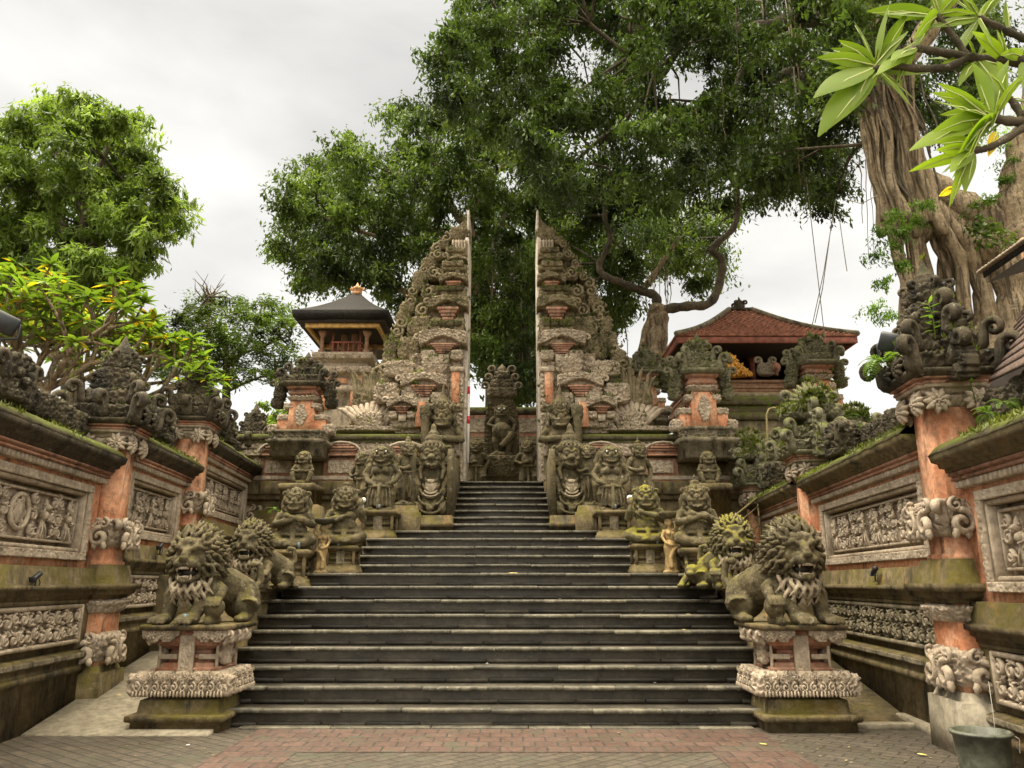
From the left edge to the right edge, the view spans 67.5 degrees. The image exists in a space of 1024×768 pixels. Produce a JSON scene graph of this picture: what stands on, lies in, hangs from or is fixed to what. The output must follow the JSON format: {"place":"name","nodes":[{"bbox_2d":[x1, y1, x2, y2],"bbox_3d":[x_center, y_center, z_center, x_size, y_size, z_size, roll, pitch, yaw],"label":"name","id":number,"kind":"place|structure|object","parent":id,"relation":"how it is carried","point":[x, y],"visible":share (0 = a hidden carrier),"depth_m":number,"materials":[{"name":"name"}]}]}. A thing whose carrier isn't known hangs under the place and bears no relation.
{"place":"outdoors","nodes":[
{"label":"outdoors","id":0,"kind":"place"},
{"bbox_2d":[21,651,213,735],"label":"ramp path","id":1,"kind":"structure","parent":0,"point":[104,714],"depth_m":8.82,"materials":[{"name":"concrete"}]},
{"bbox_2d":[0,727,959,767],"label":"paving","id":2,"kind":"structure","parent":0,"point":[896,748],"depth_m":7.58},
{"bbox_2d":[0,346,127,742],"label":"carved wall","id":3,"kind":"structure","parent":2,"relation":"on","point":[58,467],"depth_m":8.72,"materials":[{"name":"stone"}]},
{"bbox_2d":[0,310,21,345],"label":"floodlight","id":4,"kind":"object","parent":3,"relation":"on","point":[10,324],"visible":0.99,"depth_m":8.86,"materials":[{"name":"grey metal"}]},
{"bbox_2d":[52,335,176,699],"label":"wall pillar","id":5,"kind":"structure","parent":2,"relation":"on","point":[114,401],"depth_m":10.37,"materials":[{"name":"stone"}]},
{"bbox_2d":[118,406,204,666],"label":"carved wall","id":6,"kind":"structure","parent":2,"relation":"on","point":[164,472],"depth_m":11.99,"materials":[{"name":"stone"}]},
{"bbox_2d":[123,621,257,732],"bbox_3d":[-3.738,3.441,9.083,1.228,1.160,1.101,0,-15,0],"label":"lion pedestal","id":7,"kind":"object","parent":2,"relation":"on","point":[200,678],"visible":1,"depth_m":8.66,"materials":[{"name":"stone"}]},
{"bbox_2d":[147,520,263,624],"bbox_3d":[-3.689,2.339,9.545,0.985,1.250,1.554,0,-15,1],"label":"stone lion","id":8,"kind":"object","parent":7,"relation":"on","point":[209,581],"visible":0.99,"depth_m":9.02},
{"bbox_2d":[200,588,280,659],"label":"stair parapet","id":9,"kind":"structure","parent":2,"relation":"on","point":[267,595],"depth_m":11.03,"materials":[{"name":"stone"}]},
{"bbox_2d":[230,517,297,589],"bbox_3d":[-3.576,2.462,11.117,0.711,1.010,1.302,-3,-15,13],"label":"stone lion","id":10,"kind":"object","parent":9,"relation":"on","point":[254,541],"visible":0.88,"depth_m":10.72},
{"bbox_2d":[227,573,761,726],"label":"stone staircase","id":11,"kind":"structure","parent":2,"relation":"on","point":[590,649],"depth_m":10.10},
{"bbox_2d":[268,549,315,587],"bbox_3d":[-3.524,2.989,12.242,0.660,0.649,0.660,0,-15,0],"label":"statue pedestal","id":12,"kind":"object","parent":11,"relation":"on","point":[304,558],"visible":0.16,"depth_m":12.01,"materials":[{"name":"stone"}]},
{"bbox_2d":[272,483,316,549],"bbox_3d":[-3.522,2.162,12.421,0.768,1.129,0.608,2,-15,-7],"label":"guardian statue","id":13,"kind":"object","parent":12,"relation":"on","point":[294,517],"visible":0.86,"depth_m":12.24,"materials":[{"name":"stone"}]},
{"bbox_2d":[313,518,332,572],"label":"tray bearer statue","id":14,"kind":"object","parent":11,"relation":"on","point":[321,552],"visible":0.91,"depth_m":12.44,"materials":[{"name":"stone"}]},
{"bbox_2d":[326,545,362,572],"bbox_3d":[-2.841,2.971,12.866,0.560,0.481,0.560,0,-15,0],"label":"statue pedestal","id":15,"kind":"object","parent":11,"relation":"on","point":[342,558],"visible":0.97,"depth_m":12.66,"materials":[{"name":"stone"}]},
{"bbox_2d":[320,477,366,545],"bbox_3d":[-2.839,2.186,13.035,0.778,1.214,0.608,2,-15,-7],"label":"guardian statue","id":16,"kind":"object","parent":15,"relation":"on","point":[345,511],"visible":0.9,"depth_m":12.87,"materials":[{"name":"stone"}]},
{"bbox_2d":[627,544,664,572],"bbox_3d":[2.287,2.960,12.870,0.600,0.508,0.600,0,-15,0],"label":"statue pedestal","id":17,"kind":"object","parent":11,"relation":"on","point":[647,558],"visible":0.95,"depth_m":12.64,"materials":[{"name":"stone"}]},
{"bbox_2d":[624,480,665,544],"bbox_3d":[2.283,2.201,13.032,0.769,1.130,0.608,-2,-15,7],"label":"guardian statue","id":18,"kind":"object","parent":17,"relation":"on","point":[643,508],"visible":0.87,"depth_m":12.86,"materials":[{"name":"stone"}]},
{"bbox_2d":[658,511,679,573],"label":"tray bearer statue","id":19,"kind":"object","parent":11,"relation":"on","point":[670,548],"visible":0.89,"depth_m":12.43,"materials":[{"name":"stone"}]},
{"bbox_2d":[677,553,711,587],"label":"crouching animal statue","id":20,"kind":"object","parent":11,"relation":"on","point":[688,579],"visible":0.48,"depth_m":11.41,"materials":[{"name":"stone"}]},
{"bbox_2d":[676,548,725,587],"bbox_3d":[2.997,2.977,12.245,0.660,0.675,0.660,0,-15,0],"label":"statue pedestal","id":21,"kind":"object","parent":11,"relation":"on","point":[688,555],"visible":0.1,"depth_m":12.04,"materials":[{"name":"stone"}]},
{"bbox_2d":[673,475,719,547],"bbox_3d":[2.994,2.084,12.441,0.795,1.242,0.607,-2,-15,7],"label":"guardian statue","id":22,"kind":"object","parent":21,"relation":"on","point":[696,515],"visible":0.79,"depth_m":12.26,"materials":[{"name":"stone"}]},
{"bbox_2d":[238,725,754,729],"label":"kerb","id":23,"kind":"structure","parent":2,"relation":"on","point":[250,727],"depth_m":8.69,"materials":[{"name":"stone"}]},
{"bbox_2d":[193,729,819,767],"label":"paving red band","id":24,"kind":"object","parent":2,"relation":"attached to","point":[268,748],"visible":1,"depth_m":7.87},
{"bbox_2d":[734,621,862,732],"bbox_3d":[3.331,3.441,9.083,1.236,1.160,1.101,0,-15,0],"label":"lion pedestal","id":25,"kind":"object","parent":2,"relation":"on","point":[790,680],"visible":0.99,"depth_m":8.64,"materials":[{"name":"stone"}]},
{"bbox_2d":[721,513,845,625],"bbox_3d":[3.228,2.311,9.575,0.935,1.324,1.704,4,-15,-15],"label":"stone lion","id":26,"kind":"object","parent":25,"relation":"on","point":[780,579],"visible":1,"depth_m":9.01},
{"bbox_2d":[793,407,935,722],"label":"carved wall","id":27,"kind":"structure","parent":2,"relation":"on","point":[862,487],"depth_m":10.12,"materials":[{"name":"stone"}]},
{"bbox_2d":[857,713,930,735],"bbox_3d":[4.176,3.840,8.533,1.152,0.110,1.452,0,-15,0],"label":"kerb strip","id":28,"kind":"object","parent":2,"relation":"on","point":[912,722],"visible":0.5,"depth_m":8.68,"materials":[{"name":"concrete"}]},
{"bbox_2d":[859,252,1019,755],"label":"pillar","id":29,"kind":"structure","parent":2,"relation":"on","point":[925,378],"depth_m":7.94,"materials":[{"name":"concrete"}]},
{"bbox_2d":[858,352,901,381],"bbox_3d":[4.195,-0.206,8.628,0.515,0.230,0.558,-9,-17,32],"label":"fern","id":30,"kind":"object","parent":29,"relation":"attached to","point":[877,361],"visible":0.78,"depth_m":8.64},
{"bbox_2d":[876,331,899,359],"bbox_3d":[4.335,-0.394,8.692,0.359,0.453,0.204,-5,-15,18],"label":"floodlight","id":31,"kind":"object","parent":29,"relation":"attached to","point":[885,343],"visible":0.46,"depth_m":8.68,"materials":[{"name":"grey metal"}]},
{"bbox_2d":[928,370,1023,767],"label":"carved wall","id":32,"kind":"structure","parent":2,"relation":"on","point":[982,464],"depth_m":7.07,"materials":[{"name":"stone"}]},
{"bbox_2d":[971,405,997,423],"bbox_3d":[4.562,0.305,7.394,0.342,0.139,0.212,13,-20,-41],"label":"fern","id":33,"kind":"object","parent":32,"relation":"on","point":[985,411],"visible":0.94,"depth_m":7.39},
{"bbox_2d":[977,305,1023,423],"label":"shingle roof","id":34,"kind":"structure","parent":32,"relation":"on","point":[1011,365],"depth_m":7.72,"materials":[{"name":"brown wood"}]},
{"bbox_2d":[983,398,1023,411],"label":"fern","id":35,"kind":"object","parent":32,"relation":"on","point":[1011,403],"visible":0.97,"depth_m":7.17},
{"bbox_2d":[948,681,1020,767],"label":"plastic bucket","id":36,"kind":"object","parent":2,"relation":"on","point":[982,747],"visible":1,"depth_m":6.25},
{"bbox_2d":[278,753,729,767],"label":"paving","id":37,"kind":"structure","parent":0,"point":[503,760],"depth_m":7.13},
{"bbox_2d":[0,0,1023,433],"label":"sky","id":38,"kind":"structure","parent":0,"point":[238,88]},
{"bbox_2d":[256,89,769,406],"bbox_3d":[-0.176,-6.899,33.964,24.764,18.573,12.896,0,-15,0],"label":"banyan tree","id":39,"kind":"object","parent":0,"point":[350,205],"visible":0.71,"depth_m":29.67,"materials":[{"name":"green plant"}]},
{"bbox_2d":[410,0,1023,347],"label":"banyan tree","id":40,"kind":"object","parent":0,"point":[967,235],"visible":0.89,"depth_m":18.92,"materials":[{"name":"green plant"}]},
{"bbox_2d":[785,0,825,342],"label":"hanging cord","id":41,"kind":"object","parent":40,"relation":"hanging from","point":[809,207],"visible":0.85,"depth_m":20.22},
{"bbox_2d":[827,660,904,721],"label":"ramp path","id":42,"kind":"structure","parent":0,"point":[868,705],"depth_m":9.50,"materials":[{"name":"stone"}]},
{"bbox_2d":[717,588,789,646],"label":"stair parapet","id":43,"kind":"structure","parent":42,"relation":"on","point":[762,615],"depth_m":10.36,"materials":[{"name":"stone"}]},
{"bbox_2d":[694,512,755,589],"bbox_3d":[3.082,2.444,11.204,0.769,1.090,1.401,1,-15,-4],"label":"stone lion","id":44,"kind":"object","parent":43,"relation":"on","point":[731,534],"visible":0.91,"depth_m":10.73},
{"bbox_2d":[976,237,1023,282],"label":"shed roof","id":45,"kind":"structure","parent":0,"point":[1004,257],"depth_m":9.24,"materials":[{"name":"wood"}]},
{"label":"terrace","id":46,"kind":"structure","parent":0,"visible":0},
{"bbox_2d":[0,80,206,403],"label":"mango tree","id":47,"kind":"object","parent":46,"relation":"on","point":[125,219],"visible":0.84,"depth_m":24.29,"materials":[{"name":"green plant"}]},
{"bbox_2d":[143,287,311,412],"bbox_3d":[-10.226,0.003,26.698,6.756,8.888,5.724,0,-15,0],"label":"feathery tree","id":48,"kind":"object","parent":46,"relation":"on","point":[238,350],"visible":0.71,"depth_m":26.58,"materials":[{"name":"green plant"}]},
{"bbox_2d":[254,399,288,424],"bbox_3d":[-6.657,3.522,21.087,1.926,7.075,1.295,-7,-16,24],"label":"young tree","id":49,"kind":"object","parent":46,"relation":"on","point":[271,418],"visible":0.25,"depth_m":21.76,"materials":[{"name":"green plant"}]},
{"bbox_2d":[292,283,394,425],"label":"drum tower","id":50,"kind":"structure","parent":46,"relation":"on","point":[344,334],"depth_m":23.09,"materials":[{"name":"stone"}]},
{"bbox_2d":[336,209,471,481],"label":"split gate","id":51,"kind":"structure","parent":46,"relation":"on","point":[429,337],"depth_m":19.18,"materials":[{"name":"stone"}]},
{"bbox_2d":[466,381,469,462],"bbox_3d":[-1.115,0.953,19.541,0.074,2.119,0.070,0,-15,0],"label":"striped pole","id":52,"kind":"object","parent":51,"relation":"attached to","point":[468,417],"visible":0.97,"depth_m":19.52,"materials":[{"name":"white plastic"}]},
{"bbox_2d":[468,436,490,480],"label":"attendant statue","id":53,"kind":"object","parent":46,"relation":"on","point":[477,457],"visible":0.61,"depth_m":21.62,"materials":[{"name":"stone"}]},
{"bbox_2d":[481,364,522,481],"bbox_3d":[-0.301,1.341,22.526,1.320,4.122,0.967,0,-15,0],"label":"relief shrine","id":54,"kind":"object","parent":46,"relation":"on","point":[501,435],"visible":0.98,"depth_m":22.47,"materials":[{"name":"stone"}]},
{"bbox_2d":[468,407,536,480],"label":"shrine wall","id":55,"kind":"structure","parent":46,"relation":"on","point":[527,416],"depth_m":23.97,"materials":[{"name":"stone"}]},
{"bbox_2d":[513,436,536,481],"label":"attendant statue","id":56,"kind":"object","parent":46,"relation":"on","point":[527,456],"visible":0.6,"depth_m":21.62,"materials":[{"name":"stone"}]},
{"bbox_2d":[533,209,670,481],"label":"split gate","id":57,"kind":"structure","parent":46,"relation":"on","point":[582,358],"depth_m":19.17,"materials":[{"name":"stone"}]},
{"bbox_2d":[632,341,671,425],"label":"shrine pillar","id":58,"kind":"structure","parent":57,"relation":"attached to","point":[644,359],"depth_m":20.64,"materials":[{"name":"stone"}]},
{"bbox_2d":[716,393,794,442],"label":"parapet wall","id":59,"kind":"structure","parent":46,"relation":"on","point":[747,409],"depth_m":19.72,"materials":[{"name":"stone"}]},
{"bbox_2d":[780,329,849,408],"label":"shrine pillar","id":60,"kind":"structure","parent":59,"relation":"on","point":[811,354],"depth_m":20.08,"materials":[{"name":"stone"}]},
{"bbox_2d":[658,297,859,418],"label":"tiled pavilion","id":61,"kind":"structure","parent":46,"relation":"on","point":[746,336],"depth_m":22.34,"materials":[{"name":"tile"}]},
{"bbox_2d":[726,351,752,377],"bbox_3d":[6.309,-0.529,21.847,1.061,0.816,0.463,0,-15,0],"label":"gilded carving","id":62,"kind":"object","parent":61,"relation":"on","point":[742,371],"visible":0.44,"depth_m":21.66,"materials":[{"name":"gold wood"}]},
{"bbox_2d":[754,356,776,376],"bbox_3d":[7.337,-0.524,22.147,0.671,0.583,0.360,0,-15,0],"label":"stone head carving","id":63,"kind":"object","parent":61,"relation":"on","point":[763,369],"visible":0.91,"depth_m":22.04},
{"label":"ground","id":64,"kind":"structure","parent":0,"visible":0},
{"bbox_2d":[0,290,109,387],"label":"plumeria tree","id":65,"kind":"object","parent":64,"relation":"on","point":[50,323],"visible":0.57,"depth_m":13.08,"materials":[{"name":"green plant"}]},
{"bbox_2d":[3,308,160,403],"bbox_3d":[-8.824,1.925,15.079,3.270,7.208,2.548,-3,-15,11],"label":"plumeria tree","id":66,"kind":"object","parent":64,"relation":"on","point":[57,353],"visible":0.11,"depth_m":15.43,"materials":[{"name":"green plant"}]},
{"bbox_2d":[0,252,188,393],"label":"plumeria tree","id":67,"kind":"object","parent":64,"relation":"on","point":[86,300],"visible":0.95,"depth_m":12.59,"materials":[{"name":"green plant"}]},
{"bbox_2d":[58,318,231,397],"bbox_3d":[-6.820,2.027,14.121,2.784,6.528,2.893,0,-15,0],"label":"plumeria tree","id":68,"kind":"object","parent":64,"relation":"on","point":[165,348],"visible":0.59,"depth_m":14.72,"materials":[{"name":"green plant"}]},
{"bbox_2d":[192,273,223,355],"bbox_3d":[-11.460,2.071,27.350,1.131,13.100,0.990,7,-16,-26],"label":"bare tree","id":69,"kind":"object","parent":64,"relation":"on","point":[208,293],"visible":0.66,"depth_m":28.70,"materials":[{"name":"green plant"}]},
{"bbox_2d":[202,420,261,565],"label":"carved wall","id":70,"kind":"structure","parent":64,"relation":"on","point":[232,470],"depth_m":16.17,"materials":[{"name":"stone"}]},
{"bbox_2d":[237,403,271,573],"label":"wall pillar","id":71,"kind":"structure","parent":64,"relation":"on","point":[255,421],"depth_m":18.50,"materials":[{"name":"stone"}]},
{"bbox_2d":[149,575,833,660],"bbox_3d":[-0.100,4.606,14.776,12.600,1.735,5.680,0,-15,0],"label":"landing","id":72,"kind":"object","parent":64,"relation":"on","point":[162,583],"visible":0.02,"depth_m":12.13,"materials":[{"name":"stone"}]},
{"bbox_2d":[156,359,238,532],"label":"wall pillar","id":73,"kind":"structure","parent":72,"relation":"on","point":[203,418],"depth_m":13.91,"materials":[{"name":"stone"}]},
{"bbox_2d":[277,483,324,530],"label":"statue plinth","id":74,"kind":"structure","parent":72,"relation":"on","point":[316,491],"depth_m":16.29,"materials":[{"name":"stone"}]},
{"bbox_2d":[290,451,314,482],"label":"crouching figure statue","id":75,"kind":"object","parent":74,"relation":"on","point":[303,472],"visible":0.91,"depth_m":16.63,"materials":[{"name":"stone"}]},
{"bbox_2d":[306,504,323,572],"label":"statue plinth","id":76,"kind":"structure","parent":72,"relation":"on","point":[317,510],"depth_m":13.61,"materials":[{"name":"stone"}]},
{"bbox_2d":[236,434,459,561],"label":"terrace wall","id":77,"kind":"structure","parent":72,"relation":"on","point":[331,474],"depth_m":18.14,"materials":[{"name":"stone"}]},
{"bbox_2d":[265,352,340,460],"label":"shrine pillar","id":78,"kind":"structure","parent":77,"relation":"on","point":[304,424],"depth_m":17.99,"materials":[{"name":"stone"}]},
{"bbox_2d":[359,530,634,573],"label":"stone staircase","id":79,"kind":"structure","parent":72,"relation":"on","point":[491,551],"depth_m":14.41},
{"bbox_2d":[361,510,400,541],"bbox_3d":[-2.637,2.847,15.275,0.720,0.608,0.720,0,-15,0],"label":"statue pedestal","id":80,"kind":"object","parent":79,"relation":"on","point":[379,524],"visible":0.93,"depth_m":15.01,"materials":[{"name":"stone"}]},
{"bbox_2d":[362,444,402,509],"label":"demon statue","id":81,"kind":"object","parent":80,"relation":"on","point":[381,468],"visible":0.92,"depth_m":15.36,"materials":[{"name":"stone"}]},
{"bbox_2d":[592,510,629,537],"bbox_3d":[2.005,2.847,15.275,0.720,0.608,0.720,0,-15,0],"label":"statue pedestal","id":82,"kind":"object","parent":79,"relation":"on","point":[611,523],"visible":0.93,"depth_m":15.01,"materials":[{"name":"stone"}]},
{"bbox_2d":[590,445,630,509],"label":"demon statue","id":83,"kind":"object","parent":82,"relation":"on","point":[610,468],"visible":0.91,"depth_m":15.36,"materials":[{"name":"stone"}]},
{"bbox_2d":[543,434,774,572],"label":"terrace wall","id":84,"kind":"structure","parent":72,"relation":"on","point":[671,477],"depth_m":18.16,"materials":[{"name":"stone"}]},
{"bbox_2d":[663,333,739,462],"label":"shrine pillar","id":85,"kind":"structure","parent":84,"relation":"on","point":[700,423],"depth_m":18.05,"materials":[{"name":"stone"}]},
{"bbox_2d":[699,483,732,527],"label":"statue plinth","id":86,"kind":"structure","parent":72,"relation":"on","point":[720,496],"depth_m":16.26,"materials":[{"name":"stone"}]},
{"bbox_2d":[697,451,721,482],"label":"crouching figure statue","id":87,"kind":"object","parent":86,"relation":"on","point":[708,471],"visible":0.84,"depth_m":16.64,"materials":[{"name":"stone"}]},
{"bbox_2d":[736,496,761,539],"bbox_3d":[4.333,3.057,14.899,0.108,2.002,2.702,-12,-19,39],"label":"handrail","id":88,"kind":"object","parent":72,"relation":"on","point":[758,510],"visible":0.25,"depth_m":15.89,"materials":[{"name":"gold metal"}]},
{"bbox_2d":[726,443,778,562],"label":"pillar","id":89,"kind":"structure","parent":72,"relation":"on","point":[747,480],"depth_m":17.19,"materials":[{"name":"stone"}]},
{"bbox_2d":[724,426,775,462],"bbox_3d":[5.478,1.376,17.706,1.400,0.852,0.888,0,-15,0],"label":"stone fan crest","id":90,"kind":"object","parent":89,"relation":"on","point":[744,447],"visible":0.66,"depth_m":17.45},
{"bbox_2d":[745,461,798,538],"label":"carved wall","id":91,"kind":"structure","parent":72,"relation":"on","point":[778,498],"depth_m":15.50,"materials":[{"name":"stone"}]},
{"bbox_2d":[765,394,845,570],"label":"pillar","id":92,"kind":"structure","parent":72,"relation":"on","point":[798,449],"depth_m":12.94,"materials":[{"name":"stone"}]},
{"bbox_2d":[773,375,844,423],"bbox_3d":[5.231,0.262,13.535,1.194,0.852,0.875,0,-15,0],"label":"stone fan crest","id":93,"kind":"object","parent":92,"relation":"on","point":[795,407],"visible":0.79,"depth_m":13.30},
{"bbox_2d":[842,399,881,429],"bbox_3d":[6.322,0.649,14.205,1.464,0.722,0.990,0,-15,0],"label":"stone fan crest","id":94,"kind":"object","parent":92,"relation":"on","point":[862,410],"visible":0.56,"depth_m":14.00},
{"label":"upper landing","id":95,"kind":"structure","parent":72,"relation":"on","visible":0},
{"bbox_2d":[355,508,367,546],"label":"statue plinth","id":96,"kind":"structure","parent":95,"relation":"on","point":[358,522],"depth_m":15.34,"materials":[{"name":"stone"}]},
{"bbox_2d":[348,449,371,507],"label":"companion statue","id":97,"kind":"object","parent":96,"relation":"on","point":[358,469],"visible":0.48,"depth_m":15.84,"materials":[{"name":"stone"}]},
{"bbox_2d":[393,505,421,529],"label":"statue plinth","id":98,"kind":"structure","parent":95,"relation":"on","point":[409,518],"depth_m":15.68,"materials":[{"name":"stone"}]},
{"bbox_2d":[394,433,420,504],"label":"companion statue","id":99,"kind":"object","parent":98,"relation":"on","point":[408,447],"visible":0.75,"depth_m":16.09,"materials":[{"name":"stone"}]},
{"bbox_2d":[408,423,459,530],"bbox_3d":[-1.703,2.295,17.102,1.000,2.580,2.484,0,-15,0],"label":"slab guardian statue","id":100,"kind":"object","parent":95,"relation":"on","point":[435,470],"visible":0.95,"depth_m":16.13,"materials":[{"name":"stone"}]},
{"bbox_2d":[453,481,549,530],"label":"stone staircase","id":101,"kind":"structure","parent":95,"relation":"on","point":[501,505],"depth_m":16.98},
{"bbox_2d":[545,423,593,530],"bbox_3d":[1.256,2.295,17.102,1.000,2.580,2.484,0,-15,0],"label":"slab guardian statue","id":102,"kind":"object","parent":95,"relation":"on","point":[563,476],"visible":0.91,"depth_m":16.12,"materials":[{"name":"stone"}]},
{"bbox_2d":[574,505,599,529],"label":"statue plinth","id":103,"kind":"structure","parent":95,"relation":"on","point":[584,519],"depth_m":15.68,"materials":[{"name":"stone"}]},
{"bbox_2d":[574,442,600,504],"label":"companion statue","id":104,"kind":"object","parent":103,"relation":"on","point":[588,451],"visible":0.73,"depth_m":16.11,"materials":[{"name":"stone"}]},
{"bbox_2d":[626,509,660,527],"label":"statue plinth","id":105,"kind":"structure","parent":95,"relation":"on","point":[632,521],"depth_m":15.45,"materials":[{"name":"stone"}]},
{"bbox_2d":[626,437,654,493],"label":"companion statue","id":106,"kind":"object","parent":105,"relation":"on","point":[638,461],"visible":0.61,"depth_m":15.97,"materials":[{"name":"stone"}]},
{"bbox_2d":[470,328,535,404],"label":"tree","id":107,"kind":"object","parent":64,"relation":"on","point":[487,399],"visible":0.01,"depth_m":40.26,"materials":[{"name":"green plant"}]},
{"bbox_2d":[813,0,1023,206],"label":"plumeria tree","id":108,"kind":"object","parent":64,"relation":"on","point":[852,83],"visible":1,"depth_m":3.06,"materials":[{"name":"green plant"}]},
{"bbox_3d":[-1.653,3.412,17.660,0.920,1.500,0.920,0,-15,0],"label":"statue plinth","id":109,"kind":"object","parent":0,"visible":0},
{"bbox_2d":[419,383,464,496],"bbox_3d":[-1.653,1.308,18.181,1.088,2.843,0.811,0,-15,0],"label":"gate guardian statue","id":110,"kind":"object","parent":109,"relation":"on","point":[441,412],"visible":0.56,"depth_m":18.06,"materials":[{"name":"stone"}]},
{"bbox_3d":[1.153,3.412,17.660,0.920,1.500,0.920,0,-15,0],"label":"statue plinth","id":111,"kind":"object","parent":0,"visible":0},
{"bbox_2d":[538,382,583,496],"bbox_3d":[1.160,1.308,18.181,1.083,2.843,0.811,0,-15,0],"label":"gate guardian statue","id":112,"kind":"object","parent":111,"relation":"on","point":[562,413],"visible":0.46,"depth_m":18.06,"materials":[{"name":"stone"}]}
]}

